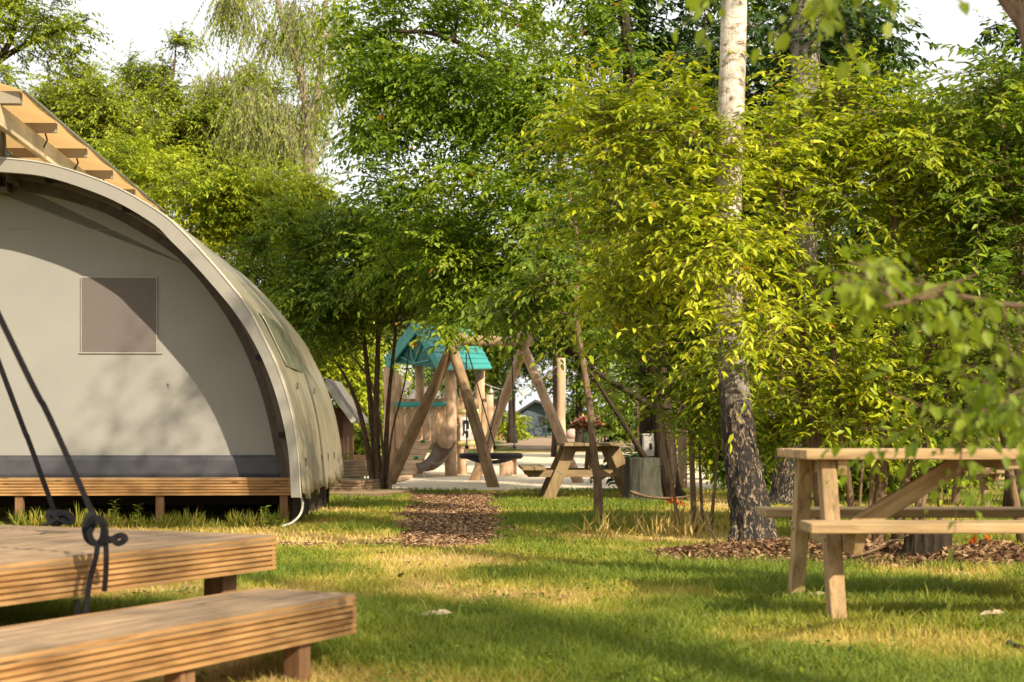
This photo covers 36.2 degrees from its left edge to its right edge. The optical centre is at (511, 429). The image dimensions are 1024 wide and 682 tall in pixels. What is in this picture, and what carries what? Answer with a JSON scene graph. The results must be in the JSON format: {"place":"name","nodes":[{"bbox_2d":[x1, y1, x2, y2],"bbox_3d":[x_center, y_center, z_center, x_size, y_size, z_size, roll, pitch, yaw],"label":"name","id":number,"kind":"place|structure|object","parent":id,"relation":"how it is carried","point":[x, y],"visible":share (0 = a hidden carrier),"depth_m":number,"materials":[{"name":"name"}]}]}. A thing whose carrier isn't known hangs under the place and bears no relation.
{"place":"outdoors","nodes":[
{"label":"outdoors","id":0,"kind":"place"},
{"bbox_2d":[275,492,527,548],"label":"wood chip path","id":1,"kind":"structure","parent":0,"point":[434,531],"depth_m":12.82,"materials":[{"name":"brown wood"}]},
{"bbox_2d":[358,376,501,438],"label":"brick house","id":2,"kind":"structure","parent":0,"point":[412,396],"depth_m":90.00,"materials":[{"name":"brick"}]},
{"bbox_2d":[0,0,1020,423],"label":"sky","id":3,"kind":"structure","parent":0,"point":[943,21],"materials":[{"name":"white"}]},
{"bbox_2d":[0,433,1023,681],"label":"ground","id":4,"kind":"structure","parent":0,"point":[511,449],"depth_m":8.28,"materials":[{"name":"green plant"}]},
{"bbox_2d":[0,0,117,109],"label":"oak tree","id":5,"kind":"object","parent":4,"relation":"on","point":[53,30],"visible":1,"depth_m":23.91,"materials":[{"name":"green plant"}]},
{"bbox_2d":[0,45,196,203],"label":"oak tree","id":6,"kind":"object","parent":4,"relation":"on","point":[97,105],"visible":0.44,"depth_m":31.23,"materials":[{"name":"green plant"}]},
{"bbox_2d":[108,499,119,528],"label":"weed plant","id":7,"kind":"object","parent":4,"relation":"on","point":[114,510],"visible":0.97,"depth_m":13.50,"materials":[{"name":"green plant"}]},
{"bbox_2d":[131,503,143,527],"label":"weed plant","id":8,"kind":"object","parent":4,"relation":"on","point":[138,513],"visible":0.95,"depth_m":13.50,"materials":[{"name":"green plant"}]},
{"bbox_2d":[0,525,275,606],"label":"wooden deck","id":9,"kind":"structure","parent":4,"relation":"on","point":[40,563],"depth_m":6.06,"materials":[{"name":"brown wood"}]},
{"bbox_2d":[0,359,75,526],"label":"guy strap","id":10,"kind":"object","parent":9,"relation":"attached to","point":[52,513],"visible":1,"depth_m":6.78,"materials":[{"name":"black fabric"}]},
{"bbox_2d":[0,311,127,615],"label":"guy strap","id":11,"kind":"object","parent":9,"relation":"attached to","point":[91,521],"visible":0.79,"depth_m":5.48,"materials":[{"name":"black fabric"}]},
{"bbox_2d":[6,501,290,529],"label":"weeds","id":12,"kind":"object","parent":4,"relation":"on","point":[167,522],"visible":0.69,"depth_m":13.67,"materials":[{"name":"green plant"}]},
{"bbox_2d":[0,467,328,524],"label":"wooden deck","id":13,"kind":"structure","parent":4,"relation":"on","point":[160,493],"depth_m":13.85,"materials":[{"name":"brown wood"}]},
{"bbox_2d":[0,83,344,498],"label":"canvas tent","id":14,"kind":"object","parent":13,"relation":"on","point":[150,338],"visible":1,"depth_m":13.91,"materials":[{"name":"beige fabric"}]},
{"bbox_2d":[79,276,162,353],"bbox_3d":[-3.481,-1.019,13.915,0.735,0.684,0.013,0,0,-3],"label":"window","id":15,"kind":"structure","parent":14,"relation":"in","point":[119,314],"depth_m":13.91,"materials":[{"name":"grey fabric"}]},
{"bbox_2d":[259,311,301,371],"bbox_3d":[-2.179,-0.818,14.834,0.268,0.495,1.600,0,0,-3],"label":"skin window","id":16,"kind":"structure","parent":14,"relation":"in","point":[284,347],"depth_m":14.71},
{"bbox_2d":[281,496,303,526],"bbox_3d":[-1.904,0.702,13.602,0.047,0.286,0.268,0,0,36],"label":"hose","id":17,"kind":"object","parent":14,"relation":"hanging from","point":[300,513],"visible":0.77,"depth_m":13.64,"materials":[{"name":"white plastic"}]},
{"bbox_2d":[0,588,356,681],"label":"wooden step","id":18,"kind":"object","parent":4,"relation":"on","point":[181,640],"visible":1,"depth_m":4.96,"materials":[{"name":"brown wood"}]},
{"bbox_2d":[99,20,353,217],"bbox_3d":[-7.234,-4.255,36.035,7.211,10.376,3.748,0,0,0],"label":"oak tree","id":19,"kind":"object","parent":4,"relation":"on","point":[191,123],"visible":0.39,"depth_m":35.58,"materials":[{"name":"green plant"}]},
{"bbox_2d":[258,505,270,526],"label":"weed plant","id":20,"kind":"object","parent":4,"relation":"on","point":[266,521],"visible":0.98,"depth_m":13.50,"materials":[{"name":"green plant"}]},
{"bbox_2d":[267,513,279,527],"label":"weed plant","id":21,"kind":"object","parent":4,"relation":"on","point":[275,515],"visible":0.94,"depth_m":13.50,"materials":[{"name":"green plant"}]},
{"bbox_2d":[215,174,484,488],"bbox_3d":[-2.673,-1.430,23.176,4.197,4.742,3.235,0,0,27],"label":"multi stem tree","id":22,"kind":"object","parent":4,"relation":"on","point":[314,306],"visible":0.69,"depth_m":22.90,"materials":[{"name":"green plant"}]},
{"bbox_2d":[342,460,367,476],"bbox_3d":[-2.736,0.734,24.181,0.678,0.502,1.000,0,0,18],"label":"wooden step","id":23,"kind":"object","parent":4,"relation":"on","point":[353,468],"visible":0.2,"depth_m":24.11,"materials":[{"name":"brown wood"}]},
{"bbox_2d":[342,452,368,477],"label":"bush","id":24,"kind":"object","parent":4,"relation":"on","point":[348,453],"visible":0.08,"depth_m":25.46,"materials":[{"name":"green plant"}]},
{"bbox_2d":[329,478,391,490],"bbox_3d":[-2.323,0.856,22.884,0.732,0.258,1.200,0,0,18],"label":"wooden step","id":25,"kind":"object","parent":4,"relation":"on","point":[358,484],"visible":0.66,"depth_m":22.35,"materials":[{"name":"brown wood"}]},
{"bbox_2d":[354,455,381,463],"bbox_3d":[-3.463,0.720,32.218,2.526,0.520,0.168,0,0,36],"label":"timber edging","id":26,"kind":"object","parent":4,"relation":"on","point":[356,457],"depth_m":31.92,"materials":[{"name":"brown wood"}]},
{"bbox_2d":[354,419,383,454],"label":"bush","id":27,"kind":"object","parent":4,"relation":"on","point":[359,448],"visible":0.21,"depth_m":32.70,"materials":[{"name":"green plant"}]},
{"bbox_2d":[329,489,416,497],"bbox_3d":[-2.004,0.924,22.057,0.899,0.122,1.300,0,0,18],"label":"wooden step","id":28,"kind":"object","parent":4,"relation":"on","point":[372,492],"visible":0.69,"depth_m":21.82,"materials":[{"name":"brown wood"}]},
{"bbox_2d":[361,181,508,397],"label":"background tree","id":29,"kind":"object","parent":4,"relation":"on","point":[485,349],"visible":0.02,"depth_m":59.95,"materials":[{"name":"green plant"}]},
{"bbox_2d":[421,609,451,615],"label":"dead leaf","id":30,"kind":"object","parent":4,"relation":"on","point":[444,611],"visible":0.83,"depth_m":6.74,"materials":[{"name":"beige plant"}]},
{"bbox_2d":[388,269,523,401],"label":"background tree","id":31,"kind":"object","parent":4,"relation":"on","point":[494,380],"visible":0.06,"depth_m":63.41,"materials":[{"name":"green plant"}]},
{"bbox_2d":[291,0,697,499],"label":"cherry tree","id":32,"kind":"object","parent":4,"relation":"on","point":[376,76],"visible":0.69,"depth_m":20.26,"materials":[{"name":"green plant"}]},
{"bbox_2d":[496,408,535,439],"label":"bush","id":33,"kind":"object","parent":4,"relation":"on","point":[521,426],"visible":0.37,"depth_m":84.55,"materials":[{"name":"green plant"}]},
{"bbox_2d":[524,420,543,435],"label":"bicycle","id":34,"kind":"object","parent":4,"relation":"on","point":[532,429],"visible":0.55,"depth_m":106.49,"materials":[{"name":"black metal"}]},
{"bbox_2d":[54,483,1022,681],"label":"fallen leaves","id":35,"kind":"object","parent":4,"relation":"on","point":[400,574],"depth_m":17.12,"materials":[{"name":"brown plant"}]},
{"bbox_2d":[59,522,1023,681],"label":"clover","id":36,"kind":"object","parent":4,"relation":"on","point":[538,657],"visible":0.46,"depth_m":7.28,"materials":[{"name":"green plant"}]},
{"bbox_2d":[533,422,551,435],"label":"bicycle","id":37,"kind":"object","parent":4,"relation":"on","point":[540,431],"visible":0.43,"depth_m":106.20,"materials":[{"name":"black metal"}]},
{"bbox_2d":[446,146,675,518],"bbox_3d":[0.669,-1.013,15.714,2.707,3.800,2.199,0,0,0],"label":"slender tree","id":38,"kind":"object","parent":4,"relation":"on","point":[529,309],"visible":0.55,"depth_m":15.57,"materials":[{"name":"green plant"}]},
{"bbox_2d":[539,402,596,436],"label":"bush","id":39,"kind":"object","parent":4,"relation":"on","point":[567,423],"visible":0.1,"depth_m":95.56,"materials":[{"name":"green plant"}]},
{"bbox_2d":[566,428,574,438],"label":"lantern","id":40,"kind":"object","parent":4,"relation":"on","point":[570,433],"visible":0.49,"depth_m":91.71,"materials":[{"name":"stone"}]},
{"bbox_2d":[518,442,624,498],"bbox_3d":[1.046,0.567,21.301,1.872,0.786,1.806,0,0,-1],"label":"picnic table","id":41,"kind":"object","parent":4,"relation":"on","point":[557,472],"visible":0.74,"depth_m":20.69,"materials":[{"name":"wood"}]},
{"bbox_2d":[568,414,604,442],"bbox_3d":[1.023,-0.028,21.002,0.388,0.406,0.437,0,0,-36],"label":"flower vase","id":42,"kind":"object","parent":41,"relation":"on","point":[580,422],"visible":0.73,"depth_m":20.96,"materials":[{"name":"pink glass"}]},
{"bbox_2d":[571,400,635,442],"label":"bush","id":43,"kind":"object","parent":4,"relation":"on","point":[603,431],"visible":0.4,"depth_m":73.15,"materials":[{"name":"green plant"}]},
{"bbox_2d":[587,444,648,488],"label":"bush","id":44,"kind":"object","parent":4,"relation":"on","point":[610,479],"visible":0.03,"depth_m":24.05,"materials":[{"name":"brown plant"}]},
{"bbox_2d":[561,310,689,451],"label":"background tree","id":45,"kind":"object","parent":4,"relation":"on","point":[621,398],"visible":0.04,"depth_m":54.67,"materials":[{"name":"green plant"}]},
{"bbox_2d":[636,384,639,452],"bbox_3d":[2.224,0.117,27.001,0.155,1.829,0.155,0,0,0],"label":"log post","id":46,"kind":"object","parent":4,"relation":"on","point":[638,411],"visible":0.09,"depth_m":26.96,"materials":[{"name":"brown wood"}]},
{"bbox_2d":[621,457,664,501],"bbox_3d":[1.676,0.670,20.341,0.611,0.620,0.606,0,0,32],"label":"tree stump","id":47,"kind":"object","parent":4,"relation":"on","point":[641,477],"visible":0.76,"depth_m":20.17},
{"bbox_2d":[642,434,653,455],"bbox_3d":[2.016,0.504,22.500,0.300,0.892,0.230,0,0,0],"label":"white box","id":48,"kind":"object","parent":47,"relation":"on","point":[648,444],"visible":0.28,"depth_m":22.40,"materials":[{"name":"paint"}]},
{"bbox_2d":[569,503,729,538],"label":"dry grass","id":49,"kind":"structure","parent":4,"relation":"on","point":[670,524],"depth_m":12.81,"materials":[{"name":"beige plant"}]},
{"bbox_2d":[546,206,798,533],"bbox_3d":[1.413,-0.538,13.273,2.251,2.817,2.042,0,0,18],"label":"cherry shrub","id":50,"kind":"object","parent":4,"relation":"on","point":[689,416],"visible":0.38,"depth_m":13.11,"materials":[{"name":"green plant"}]},
{"bbox_2d":[678,377,686,488],"bbox_3d":[2.670,0.104,24.502,0.154,1.855,0.148,0,0,0],"label":"log post","id":51,"kind":"object","parent":4,"relation":"on","point":[682,466],"visible":0.38,"depth_m":24.44,"materials":[{"name":"brown wood"}]},
{"bbox_2d":[487,47,902,519],"bbox_3d":[1.345,-0.987,11.482,2.821,3.707,2.759,0,0,41],"label":"cherry shrub","id":52,"kind":"object","parent":4,"relation":"on","point":[692,232],"visible":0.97,"depth_m":11.06,"materials":[{"name":"green plant"}]},
{"bbox_2d":[673,400,720,479],"bbox_3d":[3.580,0.154,29.015,1.695,2.003,1.540,0,0,0],"label":"bush","id":53,"kind":"object","parent":4,"relation":"on","point":[702,453],"visible":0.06,"depth_m":28.80,"materials":[{"name":"green plant"}]},
{"bbox_2d":[628,319,774,423],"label":"background tree","id":54,"kind":"object","parent":4,"relation":"on","point":[673,375],"depth_m":44.71,"materials":[{"name":"green plant"}]},
{"bbox_2d":[686,411,776,490],"bbox_3d":[3.585,0.441,24.015,1.826,1.542,1.473,0,0,0],"label":"bush","id":55,"kind":"object","parent":4,"relation":"on","point":[721,474],"visible":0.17,"depth_m":23.87,"materials":[{"name":"green plant"}]},
{"bbox_2d":[619,73,863,233],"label":"background tree","id":56,"kind":"object","parent":4,"relation":"on","point":[743,191],"depth_m":49.71,"materials":[{"name":"green plant"}]},
{"bbox_2d":[712,254,848,414],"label":"background tree","id":57,"kind":"object","parent":4,"relation":"on","point":[773,338],"visible":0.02,"depth_m":41.46,"materials":[{"name":"green plant"}]},
{"bbox_2d":[634,0,947,505],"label":"birch tree","id":58,"kind":"object","parent":4,"relation":"on","point":[783,480],"visible":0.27,"depth_m":19.12,"materials":[{"name":"green plant"}]},
{"bbox_2d":[610,536,1023,569],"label":"leaf litter","id":59,"kind":"object","parent":4,"relation":"on","point":[723,548],"visible":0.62,"depth_m":9.92,"materials":[{"name":"brown plant"}]},
{"bbox_2d":[713,0,779,544],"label":"birch tree","id":60,"kind":"object","parent":59,"relation":"on","point":[747,495],"visible":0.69,"depth_m":10.91,"materials":[{"name":"white plant"}]},
{"bbox_2d":[695,502,818,550],"bbox_3d":[1.651,0.659,10.419,1.049,0.331,0.328,0,0,36],"label":"fallen branch","id":61,"kind":"object","parent":59,"relation":"on","point":[713,535],"visible":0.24,"depth_m":10.62,"materials":[{"name":"brown wood"}]},
{"bbox_2d":[850,534,908,557],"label":"fallen branch","id":62,"kind":"object","parent":59,"relation":"on","point":[878,548],"visible":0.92,"depth_m":9.86,"materials":[{"name":"wood"}]},
{"bbox_2d":[900,534,952,558],"bbox_3d":[2.629,0.756,9.898,0.413,0.289,0.407,0,0,22],"label":"tree stump","id":63,"kind":"object","parent":59,"relation":"on","point":[920,544],"visible":0.27,"depth_m":9.77,"materials":[{"name":"wood"}]},
{"bbox_2d":[658,0,1023,611],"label":"birch tree","id":64,"kind":"object","parent":4,"relation":"on","point":[980,416],"visible":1,"depth_m":3.71,"materials":[{"name":"green plant"}]},
{"bbox_2d":[667,37,1023,541],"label":"cherry shrub","id":65,"kind":"object","parent":4,"relation":"on","point":[838,393],"visible":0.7,"depth_m":11.47,"materials":[{"name":"green plant"}]},
{"bbox_2d":[746,0,946,243],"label":"broadleaf tree","id":66,"kind":"object","parent":4,"relation":"on","point":[754,9],"visible":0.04,"depth_m":30.53,"materials":[{"name":"green plant"}]},
{"bbox_2d":[675,257,1023,521],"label":"cherry shrub","id":67,"kind":"object","parent":4,"relation":"on","point":[778,440],"visible":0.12,"depth_m":14.11,"materials":[{"name":"green plant"}]},
{"bbox_2d":[762,218,950,393],"bbox_3d":[9.012,-2.275,40.081,5.897,6.341,3.910,0,0,0],"label":"background tree","id":68,"kind":"object","parent":4,"relation":"on","point":[835,284],"visible":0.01,"depth_m":39.93,"materials":[{"name":"green plant"}]},
{"bbox_2d":[812,430,914,500],"bbox_3d":[4.367,0.447,20.064,1.540,1.350,1.587,0,0,-26],"label":"bush","id":69,"kind":"object","parent":4,"relation":"on","point":[855,476],"visible":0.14,"depth_m":19.73,"materials":[{"name":"green plant"}]},
{"bbox_2d":[764,87,1006,495],"bbox_3d":[5.793,-1.979,22.224,3.929,5.819,4.166,0,0,-44],"label":"dark tree","id":70,"kind":"object","parent":4,"relation":"on","point":[859,234],"visible":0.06,"depth_m":21.72,"materials":[{"name":"green plant"}]},
{"bbox_2d":[757,448,1023,623],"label":"picnic table","id":71,"kind":"object","parent":4,"relation":"on","point":[833,534],"visible":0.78,"depth_m":6.80,"materials":[{"name":"brown wood"}]},
{"bbox_2d":[890,418,976,495],"bbox_3d":[5.731,0.409,22.006,1.819,1.762,1.750,0,0,0],"label":"bush","id":72,"kind":"object","parent":4,"relation":"on","point":[914,475],"visible":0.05,"depth_m":21.57,"materials":[{"name":"green plant"}]},
{"bbox_2d":[847,9,1023,544],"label":"cherry shrub","id":73,"kind":"object","parent":4,"relation":"on","point":[1006,204],"visible":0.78,"depth_m":11.00,"materials":[{"name":"green plant"}]},
{"bbox_2d":[928,438,1004,506],"bbox_3d":[6.142,0.525,19.000,1.706,0.851,1.500,0,0,-6],"label":"picnic table","id":74,"kind":"object","parent":4,"relation":"on","point":[981,477],"visible":0.12,"depth_m":18.57,"materials":[{"name":"wood"}]},
{"bbox_2d":[946,429,1003,490],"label":"bush","id":75,"kind":"object","parent":4,"relation":"on","point":[977,481],"visible":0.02,"depth_m":23.64,"materials":[{"name":"green plant"}]},
{"bbox_2d":[947,4,1023,506],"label":"dark tree","id":76,"kind":"object","parent":4,"relation":"on","point":[987,37],"visible":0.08,"depth_m":16.97,"materials":[{"name":"green plant"}]},
{"bbox_2d":[969,534,1003,543],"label":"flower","id":77,"kind":"object","parent":4,"relation":"on","point":[975,537],"visible":0.06,"depth_m":11.21,"materials":[{"name":"plant"}]},
{"bbox_2d":[980,609,1003,614],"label":"dead leaf","id":78,"kind":"object","parent":4,"relation":"on","point":[994,610],"visible":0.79,"depth_m":6.76,"materials":[{"name":"beige plant"}]},
{"bbox_2d":[1006,640,1023,648],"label":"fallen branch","id":79,"kind":"object","parent":4,"relation":"on","point":[1013,644],"visible":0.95,"depth_m":6.01,"materials":[{"name":"wood"}]},
{"bbox_2d":[517,399,551,435],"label":"shed","id":80,"kind":"structure","parent":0,"point":[534,409],"depth_m":108.00,"materials":[{"name":"paint"}]},
{"bbox_2d":[538,416,545,422],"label":"window","id":81,"kind":"structure","parent":80,"relation":"in","point":[540,418],"depth_m":107.94,"materials":[{"name":"grey glass"}]},
{"bbox_2d":[364,452,726,489],"bbox_3d":[-0.200,0.855,39.284,13.600,0.137,31.059,0,0,0],"label":"sand play area","id":82,"kind":"object","parent":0,"point":[436,477],"visible":0.21,"depth_m":28.99,"materials":[{"name":"beige sand"}]},
{"bbox_2d":[81,111,366,383],"bbox_3d":[-4.817,-2.154,25.154,5.146,6.168,3.662,0,0,0],"label":"yellow green shrub","id":83,"kind":"object","parent":82,"relation":"on","point":[218,195],"visible":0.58,"depth_m":24.58,"materials":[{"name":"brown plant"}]},
{"bbox_2d":[178,46,325,255],"bbox_3d":[-6.288,-4.184,37.919,3.609,10.188,2.824,0,0,0],"label":"weeping birch","id":84,"kind":"object","parent":82,"relation":"on","point":[217,80],"visible":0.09,"depth_m":37.46,"materials":[{"name":"green plant"}]},
{"bbox_2d":[188,0,367,191],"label":"weeping birch","id":85,"kind":"object","parent":82,"relation":"on","point":[279,129],"visible":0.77,"depth_m":28.79,"materials":[{"name":"green plant"}]},
{"bbox_2d":[297,378,367,477],"bbox_3d":[-3.253,0.029,27.415,1.301,1.802,2.570,0,0,0],"label":"tent","id":86,"kind":"object","parent":82,"relation":"on","point":[346,415],"visible":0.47,"depth_m":26.73,"materials":[{"name":"beige fabric"}]},
{"bbox_2d":[315,320,413,454],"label":"background tree","id":87,"kind":"object","parent":82,"relation":"on","point":[357,378],"visible":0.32,"depth_m":43.45,"materials":[{"name":"green plant"}]},
{"bbox_2d":[319,213,463,448],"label":"background tree","id":88,"kind":"object","parent":82,"relation":"on","point":[400,334],"visible":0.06,"depth_m":51.38,"materials":[{"name":"green plant"}]},
{"bbox_2d":[397,475,412,480],"bbox_3d":[-2.002,0.880,28.500,0.160,0.050,2.002,0,0,3],"label":"plank","id":89,"kind":"object","parent":82,"relation":"on","point":[402,477],"visible":0.71,"depth_m":28.54,"materials":[{"name":"beige wood"}]},
{"bbox_2d":[384,322,493,477],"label":"play tower","id":90,"kind":"structure","parent":82,"relation":"on","point":[442,432],"depth_m":31.12,"materials":[{"name":"brown wood"}]},
{"bbox_2d":[485,366,556,395],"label":"string lights","id":91,"kind":"object","parent":90,"relation":"hanging from","point":[522,392],"visible":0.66,"depth_m":31.90,"materials":[{"name":"white paint"}]},
{"bbox_2d":[389,330,584,486],"bbox_3d":[-0.478,-0.337,26.819,2.574,2.846,3.071,0,0,37],"label":"nest swing","id":92,"kind":"object","parent":82,"relation":"on","point":[483,457],"visible":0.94,"depth_m":26.27,"materials":[{"name":"brown wood"}]},
{"bbox_2d":[475,459,516,474],"bbox_3d":[-0.329,0.762,32.200,0.950,0.435,0.320,0,0,0],"label":"play table","id":93,"kind":"object","parent":82,"relation":"on","point":[514,466],"visible":0.1,"depth_m":32.14,"materials":[{"name":"brown wood"}]},
{"bbox_2d":[499,460,511,475],"bbox_3d":[-0.130,0.790,31.501,0.266,0.380,0.264,0,0,0],"label":"log stool","id":94,"kind":"object","parent":82,"relation":"on","point":[505,468],"visible":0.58,"depth_m":31.39,"materials":[{"name":"brown wood"}]},
{"bbox_2d":[442,19,668,456],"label":"background tree","id":95,"kind":"object","parent":82,"relation":"on","point":[554,441],"visible":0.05,"depth_m":47.89,"materials":[{"name":"green plant"}]},
{"bbox_2d":[557,358,565,450],"bbox_3d":[0.978,-0.194,31.000,0.200,2.454,0.196,0,0,0],"label":"log post","id":96,"kind":"object","parent":82,"relation":"on","point":[561,395],"visible":0.53,"depth_m":30.93,"materials":[{"name":"brown wood"}]},
{"bbox_2d":[536,0,843,456],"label":"dark tree","id":97,"kind":"object","parent":82,"relation":"on","point":[645,425],"visible":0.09,"depth_m":24.71,"materials":[{"name":"green plant"}]},
{"bbox_2d":[495,437,677,449],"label":"dirt path","id":98,"kind":"structure","parent":0,"point":[540,443],"depth_m":70.75,"materials":[{"name":"beige soil"}]},
{"bbox_2d":[485,217,589,442],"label":"background tree","id":99,"kind":"object","parent":98,"relation":"on","point":[510,434],"visible":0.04,"depth_m":74.84,"materials":[{"name":"green plant"}]},
{"bbox_2d":[491,297,635,441],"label":"background tree","id":100,"kind":"object","parent":98,"relation":"on","point":[577,400],"visible":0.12,"depth_m":61.59,"materials":[{"name":"green plant"}]}
]}

